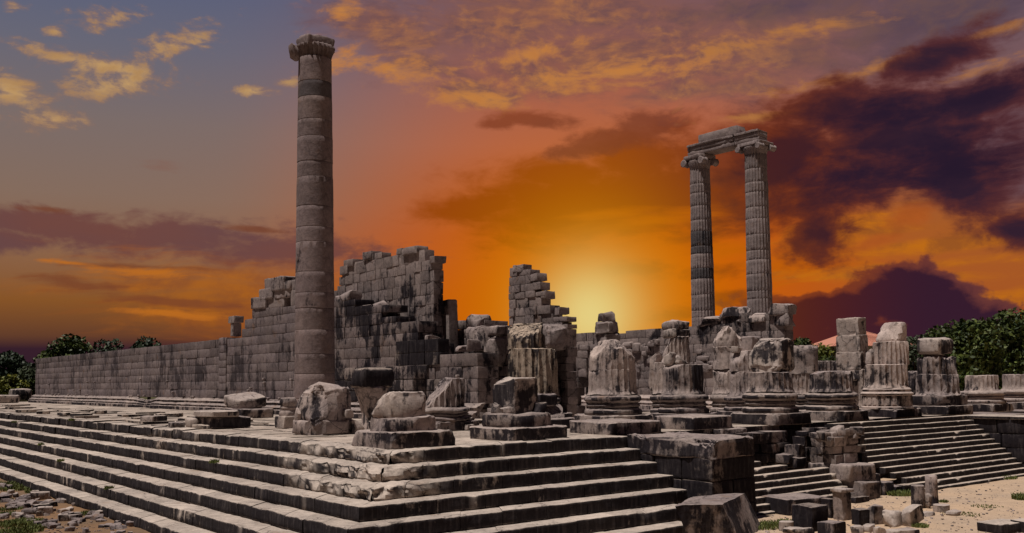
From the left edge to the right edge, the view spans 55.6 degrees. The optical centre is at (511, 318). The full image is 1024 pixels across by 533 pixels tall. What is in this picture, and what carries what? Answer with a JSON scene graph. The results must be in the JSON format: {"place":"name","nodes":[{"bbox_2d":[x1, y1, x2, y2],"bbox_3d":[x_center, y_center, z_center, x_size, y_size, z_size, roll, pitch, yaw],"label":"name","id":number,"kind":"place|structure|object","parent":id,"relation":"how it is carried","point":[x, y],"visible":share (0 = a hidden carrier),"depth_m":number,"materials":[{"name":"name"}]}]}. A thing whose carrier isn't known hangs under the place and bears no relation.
{"place":"outdoors","nodes":[
{"label":"outdoors","id":0,"kind":"place"},
{"bbox_2d":[0,395,19,402],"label":"fallen block","id":1,"kind":"object","parent":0,"point":[9,398],"depth_m":106.05,"materials":[{"name":"stone"}]},
{"bbox_2d":[28,276,498,419],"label":"flank wall","id":2,"kind":"structure","parent":0,"point":[410,352],"depth_m":60.57,"materials":[{"name":"stone"}]},
{"bbox_2d":[228,316,243,336],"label":"broken pillar","id":3,"kind":"structure","parent":2,"relation":"on","point":[235,321],"depth_m":65.67,"materials":[{"name":"stone"}]},
{"bbox_2d":[334,245,445,338],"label":"ruined wall","id":4,"kind":"structure","parent":2,"relation":"on","point":[412,277],"depth_m":50.73,"materials":[{"name":"stone"}]},
{"bbox_2d":[441,299,458,353],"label":"leaning slab","id":5,"kind":"structure","parent":2,"relation":"on","point":[450,324],"depth_m":48.76,"materials":[{"name":"stone"}]},
{"bbox_2d":[0,397,1023,532],"bbox_3d":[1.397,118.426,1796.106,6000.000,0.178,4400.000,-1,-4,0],"label":"ground","id":6,"kind":"structure","parent":0,"point":[1000,498],"depth_m":32.70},
{"bbox_2d":[0,373,30,401],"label":"bush","id":7,"kind":"object","parent":6,"relation":"on","point":[8,382],"visible":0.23,"depth_m":127.89,"materials":[{"name":"green plant"}]},
{"bbox_2d":[0,350,35,377],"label":"broad tree","id":8,"kind":"object","parent":6,"relation":"on","point":[12,362],"visible":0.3,"depth_m":148.85,"materials":[{"name":"green plant"}]},
{"bbox_2d":[17,365,35,379],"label":"broad tree","id":9,"kind":"object","parent":6,"relation":"on","point":[26,373],"visible":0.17,"depth_m":138.57,"materials":[{"name":"green plant"}]},
{"bbox_2d":[22,377,34,395],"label":"bush","id":10,"kind":"object","parent":6,"relation":"on","point":[32,383],"visible":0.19,"depth_m":129.06,"materials":[{"name":"green plant"}]},
{"bbox_2d":[21,508,37,513],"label":"field stone","id":11,"kind":"object","parent":6,"relation":"on","point":[29,510],"visible":0.66,"depth_m":33.95,"materials":[{"name":"stone"}]},
{"bbox_2d":[30,491,49,499],"bbox_3d":[-18.690,7.020,38.431,0.709,0.327,0.486,1,-4,-30],"label":"field stone","id":12,"kind":"object","parent":6,"relation":"on","point":[40,495],"visible":0.84,"depth_m":38.26,"materials":[{"name":"stone"}]},
{"bbox_2d":[38,506,52,513],"bbox_3d":[-16.359,6.731,34.021,0.492,0.284,0.328,1,-4,-26],"label":"field stone","id":13,"kind":"object","parent":6,"relation":"on","point":[47,509],"visible":0.7,"depth_m":33.92,"materials":[{"name":"stone"}]},
{"bbox_2d":[58,513,67,520],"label":"field stone","id":14,"kind":"object","parent":6,"relation":"on","point":[62,517],"visible":0.94,"depth_m":32.19,"materials":[{"name":"stone"}]},
{"bbox_2d":[32,333,94,364],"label":"broad tree","id":15,"kind":"object","parent":6,"relation":"on","point":[74,345],"visible":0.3,"depth_m":159.23,"materials":[{"name":"green plant"}]},
{"bbox_2d":[68,514,82,520],"bbox_3d":[-14.651,6.664,32.500,0.450,0.226,0.289,3,-5,-42],"label":"field stone","id":16,"kind":"object","parent":6,"relation":"on","point":[70,516],"visible":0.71,"depth_m":32.42,"materials":[{"name":"stone"}]},
{"bbox_2d":[92,338,123,352],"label":"pine tree","id":17,"kind":"object","parent":6,"relation":"on","point":[108,346],"visible":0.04,"depth_m":169.88,"materials":[{"name":"green plant"}]},
{"bbox_2d":[0,418,219,532],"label":"grass","id":18,"kind":"structure","parent":6,"relation":"on","point":[26,525],"depth_m":31.99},
{"bbox_2d":[110,524,126,529],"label":"field stone","id":19,"kind":"object","parent":6,"relation":"on","point":[117,527],"visible":0.96,"depth_m":29.94,"materials":[{"name":"stone"}]},
{"bbox_2d":[128,335,160,399],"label":"pine tree","id":20,"kind":"object","parent":6,"relation":"on","point":[140,343],"visible":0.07,"depth_m":163.80,"materials":[{"name":"green plant"}]},
{"bbox_2d":[0,402,1023,532],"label":"stepped platform","id":21,"kind":"structure","parent":6,"relation":"on","point":[264,475],"depth_m":29.13,"materials":[{"name":"stone"}]},
{"bbox_2d":[9,388,31,400],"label":"fallen block","id":22,"kind":"object","parent":21,"relation":"on","point":[24,394],"depth_m":119.69,"materials":[{"name":"stone"}]},
{"bbox_2d":[15,409,41,412],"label":"paving fragment","id":23,"kind":"object","parent":21,"relation":"on","point":[25,410],"visible":0.87,"depth_m":67.56,"materials":[{"name":"stone"}]},
{"bbox_2d":[57,412,71,415],"bbox_3d":[-27.584,5.901,59.792,0.729,0.263,0.686,-2,-4,21],"label":"paving fragment","id":24,"kind":"object","parent":21,"relation":"on","point":[63,413],"visible":0.92,"depth_m":59.52,"materials":[{"name":"stone"}]},
{"bbox_2d":[70,412,92,415],"bbox_3d":[-25.613,5.745,57.744,0.906,0.268,1.070,-2,-4,15],"label":"paving fragment","id":25,"kind":"object","parent":21,"relation":"on","point":[80,414],"visible":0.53,"depth_m":57.31,"materials":[{"name":"stone"}]},
{"bbox_2d":[140,415,166,421],"bbox_3d":[-17.383,4.913,47.093,0.775,0.396,1.123,-2,-4,20],"label":"fallen block","id":26,"kind":"object","parent":21,"relation":"on","point":[147,418],"depth_m":46.67,"materials":[{"name":"stone"}]},
{"bbox_2d":[155,412,181,416],"bbox_3d":[-19.404,5.480,54.886,1.392,0.290,0.547,2,-5,-38],"label":"paving fragment","id":27,"kind":"object","parent":21,"relation":"on","point":[174,414],"visible":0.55,"depth_m":54.72,"materials":[{"name":"stone"}]},
{"bbox_2d":[168,422,184,426],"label":"fallen stone","id":28,"kind":"object","parent":21,"relation":"on","point":[176,424],"visible":0.98,"depth_m":42.52,"materials":[{"name":"stone"}]},
{"bbox_2d":[185,417,198,427],"bbox_3d":[-13.661,4.481,41.520,0.529,0.466,0.578,2,-5,-38],"label":"fallen stone","id":29,"kind":"object","parent":21,"relation":"on","point":[190,422],"visible":0.72,"depth_m":41.33,"materials":[{"name":"stone"}]},
{"bbox_2d":[192,424,210,428],"bbox_3d":[-12.894,4.567,40.948,1.181,0.193,0.715,-3,-4,28],"label":"paving fragment","id":30,"kind":"object","parent":21,"relation":"on","point":[200,426],"visible":0.7,"depth_m":40.64,"materials":[{"name":"stone"}]},
{"bbox_2d":[192,416,250,428],"bbox_3d":[-12.498,4.446,41.714,1.712,0.533,2.598,2,-5,-38],"label":"fallen block","id":31,"kind":"object","parent":21,"relation":"on","point":[229,422],"depth_m":40.73,"materials":[{"name":"stone"}]},
{"bbox_2d":[194,410,238,416],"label":"fallen slab","id":32,"kind":"structure","parent":31,"relation":"on","point":[216,413],"depth_m":40.57,"materials":[{"name":"stone"}]},
{"bbox_2d":[226,408,273,417],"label":"fallen slab","id":33,"kind":"structure","parent":21,"relation":"on","point":[260,413],"depth_m":51.92,"materials":[{"name":"stone"}]},
{"bbox_2d":[224,392,265,408],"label":"fallen slab","id":34,"kind":"structure","parent":33,"relation":"on","point":[248,400],"depth_m":53.07,"materials":[{"name":"stone"}]},
{"bbox_2d":[275,397,296,428],"bbox_3d":[-9.330,3.969,40.523,0.890,1.312,0.936,2,-5,-38],"label":"pedestal","id":35,"kind":"object","parent":21,"relation":"on","point":[284,419],"visible":0.87,"depth_m":40.22,"materials":[{"name":"stone"}]},
{"bbox_2d":[288,34,334,401],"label":"lone column","id":36,"kind":"structure","parent":21,"relation":"on","point":[311,54],"depth_m":43.18,"materials":[{"name":"stone"}]},
{"bbox_2d":[292,382,364,434],"bbox_3d":[-6.795,3.317,35.712,2.274,1.973,1.958,2,-5,-38],"label":"stone block","id":37,"kind":"object","parent":21,"relation":"on","point":[322,408],"visible":1,"depth_m":35.01,"materials":[{"name":"stone"}]},
{"bbox_2d":[350,367,393,428],"bbox_3d":[-5.672,3.239,39.258,1.614,2.499,1.454,2,-5,-38],"label":"bell pedestal","id":38,"kind":"object","parent":21,"relation":"on","point":[370,385],"visible":0.85,"depth_m":38.78,"materials":[{"name":"stone"}]},
{"bbox_2d":[351,391,454,448],"bbox_3d":[-3.260,2.989,28.837,2.291,1.647,2.487,2,-5,-38],"label":"column stump","id":39,"kind":"object","parent":21,"relation":"on","point":[400,420],"visible":0.96,"depth_m":28.13,"materials":[{"name":"stone"}]},
{"bbox_2d":[425,377,478,430],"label":"column stump","id":40,"kind":"object","parent":21,"relation":"on","point":[446,408],"visible":0.73,"depth_m":37.01,"materials":[{"name":"stone"}]},
{"bbox_2d":[458,314,509,418],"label":"ruined wall","id":41,"kind":"structure","parent":21,"relation":"on","point":[488,333],"depth_m":47.34,"materials":[{"name":"stone"}]},
{"bbox_2d":[469,376,566,440],"bbox_3d":[0.132,2.934,31.808,2.512,2.062,2.697,2,-5,-38],"label":"column stump","id":42,"kind":"object","parent":21,"relation":"on","point":[517,412],"visible":0.91,"depth_m":31.11,"materials":[{"name":"stone"}]},
{"bbox_2d":[507,323,572,417],"bbox_3d":[1.040,2.466,44.035,3.016,4.535,2.655,2,-5,-38],"label":"column stump","id":43,"kind":"object","parent":21,"relation":"on","point":[533,348],"visible":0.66,"depth_m":43.40,"materials":[{"name":"stone"}]},
{"bbox_2d":[509,264,577,416],"bbox_3d":[1.416,1.062,46.218,0.714,7.556,4.330,2,-5,-38],"label":"stepped wall stub","id":44,"kind":"object","parent":21,"relation":"on","point":[530,296],"visible":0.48,"depth_m":45.87,"materials":[{"name":"stone"}]},
{"bbox_2d":[538,393,575,428],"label":"column stump","id":45,"kind":"object","parent":21,"relation":"on","point":[554,409],"visible":0.25,"depth_m":37.51,"materials":[{"name":"stone"}]},
{"bbox_2d":[570,344,595,413],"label":"cross wall","id":46,"kind":"structure","parent":21,"relation":"on","point":[582,362],"depth_m":53.35,"materials":[{"name":"stone"}]},
{"bbox_2d":[595,311,620,344],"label":"eroded pillar","id":47,"kind":"structure","parent":21,"relation":"on","point":[606,326],"depth_m":51.74,"materials":[{"name":"stone"}]},
{"bbox_2d":[574,339,653,419],"bbox_3d":[4.175,2.663,40.392,2.482,3.576,2.537,2,-5,-38],"label":"column stump","id":48,"kind":"object","parent":21,"relation":"on","point":[612,391],"visible":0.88,"depth_m":39.57,"materials":[{"name":"stone"}]},
{"bbox_2d":[569,418,660,434],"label":"bare plinth","id":49,"kind":"structure","parent":21,"relation":"on","point":[616,426],"depth_m":33.57,"materials":[{"name":"stone"}]},
{"bbox_2d":[648,352,717,417],"bbox_3d":[7.566,3.037,42.950,2.307,3.089,2.318,2,-5,-38],"label":"column stump","id":50,"kind":"object","parent":21,"relation":"on","point":[682,393],"visible":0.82,"depth_m":42.19,"materials":[{"name":"stone"}]},
{"bbox_2d":[576,303,796,410],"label":"flank wall","id":51,"kind":"structure","parent":21,"relation":"on","point":[644,346],"depth_m":56.57,"materials":[{"name":"stone"}]},
{"bbox_2d":[681,153,718,378],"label":"twin column","id":52,"kind":"structure","parent":21,"relation":"on","point":[702,278],"depth_m":69.93,"materials":[{"name":"stone"}]},
{"bbox_2d":[687,129,766,155],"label":"lintel","id":53,"kind":"structure","parent":52,"relation":"on","point":[721,145],"depth_m":68.89,"materials":[{"name":"stone"}]},
{"bbox_2d":[698,125,745,142],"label":"frieze block","id":54,"kind":"structure","parent":53,"relation":"on","point":[729,131],"depth_m":69.11,"materials":[{"name":"stone"}]},
{"bbox_2d":[654,414,747,433],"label":"bare plinth","id":55,"kind":"structure","parent":21,"relation":"on","point":[714,423],"depth_m":35.99,"materials":[{"name":"stone"}]},
{"bbox_2d":[710,326,741,411],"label":"fluted pillar","id":56,"kind":"structure","parent":21,"relation":"on","point":[726,339],"depth_m":51.29,"materials":[{"name":"stone"}]},
{"bbox_2d":[717,336,761,414],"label":"column stump","id":57,"kind":"object","parent":21,"relation":"on","point":[739,369],"visible":0.48,"depth_m":45.41,"materials":[{"name":"stone"}]},
{"bbox_2d":[735,139,776,313],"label":"twin column","id":58,"kind":"structure","parent":21,"relation":"on","point":[758,275],"depth_m":66.93,"materials":[{"name":"stone"}]},
{"bbox_2d":[730,338,810,425],"bbox_3d":[10.489,2.556,39.554,2.438,3.542,2.338,2,-5,-38],"label":"column stump","id":59,"kind":"object","parent":21,"relation":"on","point":[770,396],"visible":0.98,"depth_m":38.87,"materials":[{"name":"stone"}]},
{"bbox_2d":[790,345,818,409],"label":"column stump","id":60,"kind":"object","parent":21,"relation":"on","point":[806,360],"visible":0.47,"depth_m":46.96,"materials":[{"name":"stone"}]},
{"bbox_2d":[818,361,836,370],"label":"column stump","id":61,"kind":"object","parent":21,"relation":"on","point":[826,365],"visible":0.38,"depth_m":55.25,"materials":[{"name":"stone"}]},
{"bbox_2d":[799,371,868,421],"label":"column stump","id":62,"kind":"object","parent":21,"relation":"on","point":[831,395],"visible":0.9,"depth_m":41.41,"materials":[{"name":"stone"}]},
{"bbox_2d":[859,322,921,418],"bbox_3d":[17.311,2.377,44.961,2.438,4.431,2.438,2,-5,-38],"label":"column stump","id":63,"kind":"object","parent":21,"relation":"on","point":[886,390],"visible":0.94,"depth_m":44.34,"materials":[{"name":"stone"}]},
{"bbox_2d":[908,371,916,394],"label":"column stump","id":64,"kind":"object","parent":21,"relation":"on","point":[912,379],"visible":0.31,"depth_m":53.53,"materials":[{"name":"stone"}]},
{"bbox_2d":[912,337,972,414],"bbox_3d":[20.904,2.829,47.730,2.527,3.796,2.322,2,-5,-38],"label":"column stump","id":65,"kind":"object","parent":21,"relation":"on","point":[938,392],"visible":0.96,"depth_m":47.03,"materials":[{"name":"stone"}]},
{"bbox_2d":[960,375,1013,411],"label":"column stump","id":66,"kind":"object","parent":21,"relation":"on","point":[984,393],"visible":0.86,"depth_m":49.66,"materials":[{"name":"stone"}]},
{"bbox_2d":[1001,374,1023,409],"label":"column stump","id":67,"kind":"object","parent":21,"relation":"on","point":[1013,386],"visible":0.74,"depth_m":52.57,"materials":[{"name":"stone"}]},
{"bbox_2d":[627,431,756,515],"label":"cheek block","id":68,"kind":"structure","parent":6,"relation":"on","point":[694,464],"depth_m":30.07,"materials":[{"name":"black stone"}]},
{"bbox_2d":[675,493,759,532],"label":"fallen block","id":69,"kind":"object","parent":6,"relation":"on","point":[727,513],"depth_m":26.06,"materials":[{"name":"stone"}]},
{"bbox_2d":[714,431,788,466],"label":"foundation wall","id":70,"kind":"structure","parent":6,"relation":"on","point":[768,446],"depth_m":36.47,"materials":[{"name":"stone"}]},
{"bbox_2d":[779,520,793,530],"bbox_3d":[7.884,5.976,27.909,0.411,0.299,0.410,2,-5,-38],"label":"column drum piece","id":71,"kind":"object","parent":6,"relation":"on","point":[784,523],"depth_m":27.77,"materials":[{"name":"stone"}]},
{"bbox_2d":[762,493,827,515],"bbox_3d":[9.286,6.106,31.921,1.700,0.568,1.405,1,-4,-24],"label":"paving slab","id":72,"kind":"object","parent":6,"relation":"on","point":[781,504],"depth_m":31.44,"materials":[{"name":"stone"}]},
{"bbox_2d":[783,526,814,532],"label":"fallen stone","id":73,"kind":"object","parent":6,"relation":"on","point":[790,529],"visible":1,"depth_m":26.94,"materials":[{"name":"stone"}]},
{"bbox_2d":[754,461,847,515],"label":"side stairs","id":74,"kind":"structure","parent":6,"relation":"on","point":[782,479],"depth_m":33.68,"materials":[{"name":"stone"}]},
{"bbox_2d":[793,337,812,345],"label":"bush","id":75,"kind":"object","parent":6,"relation":"on","point":[802,341],"visible":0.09,"depth_m":117.56,"materials":[{"name":"green plant"}]},
{"bbox_2d":[792,503,827,531],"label":"upright block","id":76,"kind":"object","parent":6,"relation":"on","point":[804,515],"depth_m":27.84,"materials":[{"name":"black stone"}]},
{"bbox_2d":[813,342,835,358],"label":"bush","id":77,"kind":"object","parent":6,"relation":"on","point":[821,352],"visible":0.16,"depth_m":117.46,"materials":[{"name":"green plant"}]},
{"bbox_2d":[818,354,835,360],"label":"bush","id":78,"kind":"object","parent":6,"relation":"on","point":[824,358],"visible":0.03,"depth_m":95.73,"materials":[{"name":"green plant"}]},
{"bbox_2d":[821,498,833,517],"bbox_3d":[10.000,5.979,30.577,0.352,0.624,0.433,1,-4,-30],"label":"fallen block","id":79,"kind":"object","parent":6,"relation":"on","point":[828,502],"depth_m":30.37,"materials":[{"name":"black stone"}]},
{"bbox_2d":[817,520,845,532],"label":"fallen block","id":80,"kind":"object","parent":6,"relation":"on","point":[831,526],"depth_m":27.19,"materials":[{"name":"stone"}]},
{"bbox_2d":[776,425,901,499],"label":"rubble pier","id":81,"kind":"structure","parent":6,"relation":"on","point":[838,450],"depth_m":35.90,"materials":[{"name":"stone"}]},
{"bbox_2d":[830,487,853,520],"bbox_3d":[10.214,5.754,30.020,0.560,0.994,0.484,1,-4,-30],"label":"upright block","id":82,"kind":"object","parent":6,"relation":"on","point":[842,503],"depth_m":29.89,"materials":[{"name":"stone"}]},
{"bbox_2d":[850,525,863,532],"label":"fallen stone","id":83,"kind":"object","parent":6,"relation":"on","point":[856,528],"visible":1,"depth_m":27.47,"materials":[{"name":"stone"}]},
{"bbox_2d":[851,507,869,525],"bbox_3d":[10.446,5.957,29.110,0.406,0.510,0.385,1,-4,-20],"label":"fallen block","id":84,"kind":"object","parent":6,"relation":"on","point":[861,516],"depth_m":28.97,"materials":[{"name":"black stone"}]},
{"bbox_2d":[851,496,869,503],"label":"kerb block","id":85,"kind":"structure","parent":6,"relation":"on","point":[859,499],"depth_m":34.17,"materials":[{"name":"black stone"}]},
{"bbox_2d":[814,332,911,368],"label":"house","id":86,"kind":"structure","parent":6,"relation":"on","point":[872,337],"depth_m":119.74,"materials":[{"name":"tile"}]},
{"bbox_2d":[863,523,874,531],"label":"fallen stone","id":87,"kind":"object","parent":6,"relation":"on","point":[868,527],"visible":0.88,"depth_m":27.68,"materials":[{"name":"stone"}]},
{"bbox_2d":[867,504,883,524],"bbox_3d":[10.948,5.917,29.272,0.404,0.582,0.388,1,-4,-20],"label":"fallen block","id":88,"kind":"object","parent":6,"relation":"on","point":[875,514],"depth_m":29.10,"materials":[{"name":"stone"}]},
{"bbox_2d":[873,526,885,532],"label":"fallen stone","id":89,"kind":"object","parent":6,"relation":"on","point":[877,529],"visible":1,"depth_m":26.95,"materials":[{"name":"stone"}]},
{"bbox_2d":[882,510,901,526],"bbox_3d":[11.300,5.946,28.844,0.572,0.485,0.473,2,-5,-38],"label":"fallen stone","id":90,"kind":"object","parent":6,"relation":"on","point":[891,518],"visible":1,"depth_m":28.70,"materials":[{"name":"stone"}]},
{"bbox_2d":[886,527,919,532],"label":"fallen slab","id":91,"kind":"object","parent":6,"relation":"on","point":[906,530],"depth_m":27.21,"materials":[{"name":"stone"}]},
{"bbox_2d":[901,504,923,526],"bbox_3d":[11.887,5.861,28.852,0.813,0.612,0.356,2,-5,-38],"label":"fallen stone","id":92,"kind":"object","parent":6,"relation":"on","point":[912,514],"visible":1,"depth_m":28.68,"materials":[{"name":"stone"}]},
{"bbox_2d":[906,334,923,370],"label":"olive tree","id":93,"kind":"object","parent":6,"relation":"on","point":[912,365],"visible":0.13,"depth_m":85.51,"materials":[{"name":"green plant"}]},
{"bbox_2d":[911,484,924,507],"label":"broken column","id":94,"kind":"structure","parent":6,"relation":"on","point":[917,493],"depth_m":32.37,"materials":[{"name":"stone"}]},
{"bbox_2d":[824,415,1023,489],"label":"front stairs","id":95,"kind":"structure","parent":6,"relation":"on","point":[956,451],"depth_m":40.55,"materials":[{"name":"stone"}]},
{"bbox_2d":[925,493,931,507],"bbox_3d":[13.897,6.107,32.415,0.218,0.532,0.212,2,-5,-38],"label":"fallen stone","id":96,"kind":"object","parent":6,"relation":"on","point":[928,499],"visible":1,"depth_m":32.36,"materials":[{"name":"stone"}]},
{"bbox_2d":[923,511,934,516],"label":"fallen stone","id":97,"kind":"object","parent":6,"relation":"on","point":[928,513],"visible":0.69,"depth_m":30.43,"materials":[{"name":"stone"}]},
{"bbox_2d":[925,475,938,506],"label":"broken column","id":98,"kind":"structure","parent":6,"relation":"on","point":[931,485],"depth_m":32.76,"materials":[{"name":"stone"}]},
{"bbox_2d":[916,324,952,355],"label":"fig tree","id":99,"kind":"object","parent":6,"relation":"on","point":[931,334],"visible":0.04,"depth_m":81.46,"materials":[{"name":"green plant"}]},
{"bbox_2d":[933,503,949,511],"bbox_3d":[13.986,6.192,31.611,0.514,0.270,0.511,2,-5,-38],"label":"column drum piece","id":100,"kind":"object","parent":6,"relation":"on","point":[938,507],"depth_m":31.43,"materials":[{"name":"stone"}]},
{"bbox_2d":[946,509,961,515],"bbox_3d":[13.959,6.154,30.639,0.569,0.180,0.359,2,-5,-38],"label":"fallen stone","id":101,"kind":"object","parent":6,"relation":"on","point":[954,512],"visible":0.97,"depth_m":30.48,"materials":[{"name":"stone"}]},
{"bbox_2d":[934,316,1007,390],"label":"fig tree","id":102,"kind":"object","parent":6,"relation":"on","point":[978,349],"visible":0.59,"depth_m":78.45,"materials":[{"name":"green plant"}]},
{"bbox_2d":[966,414,1023,466],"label":"cheek wall","id":103,"kind":"structure","parent":6,"relation":"on","point":[1006,431],"depth_m":43.89,"materials":[{"name":"black stone"}]},
{"bbox_2d":[977,519,1020,532],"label":"moulded block","id":104,"kind":"object","parent":6,"relation":"on","point":[1000,526],"depth_m":27.29,"materials":[{"name":"stone"}]},
{"bbox_2d":[983,307,1023,389],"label":"fig tree","id":105,"kind":"object","parent":6,"relation":"on","point":[1010,325],"visible":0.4,"depth_m":82.17,"materials":[{"name":"green plant"}]},
{"bbox_2d":[1010,518,1023,532],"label":"moulded block","id":106,"kind":"object","parent":6,"relation":"on","point":[1020,521],"depth_m":27.41,"materials":[{"name":"stone"}]},
{"bbox_2d":[0,0,1023,368],"label":"sky","id":107,"kind":"structure","parent":0,"point":[148,148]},
{"bbox_2d":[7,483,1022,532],"bbox_3d":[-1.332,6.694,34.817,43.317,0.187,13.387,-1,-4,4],"label":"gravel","id":108,"kind":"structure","parent":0,"point":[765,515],"depth_m":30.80,"materials":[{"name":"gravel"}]},
{"bbox_2d":[648,319,690,412],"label":"fluted pillar","id":109,"kind":"structure","parent":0,"point":[676,333],"depth_m":50.48,"materials":[{"name":"stone"}]},
{"bbox_2d":[836,317,867,407],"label":"square pillar","id":110,"kind":"structure","parent":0,"point":[851,344],"depth_m":48.51,"materials":[{"name":"stone"}]},
{"bbox_2d":[758,475,1023,530],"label":"court grass","id":111,"kind":"structure","parent":0,"point":[769,524],"depth_m":32.43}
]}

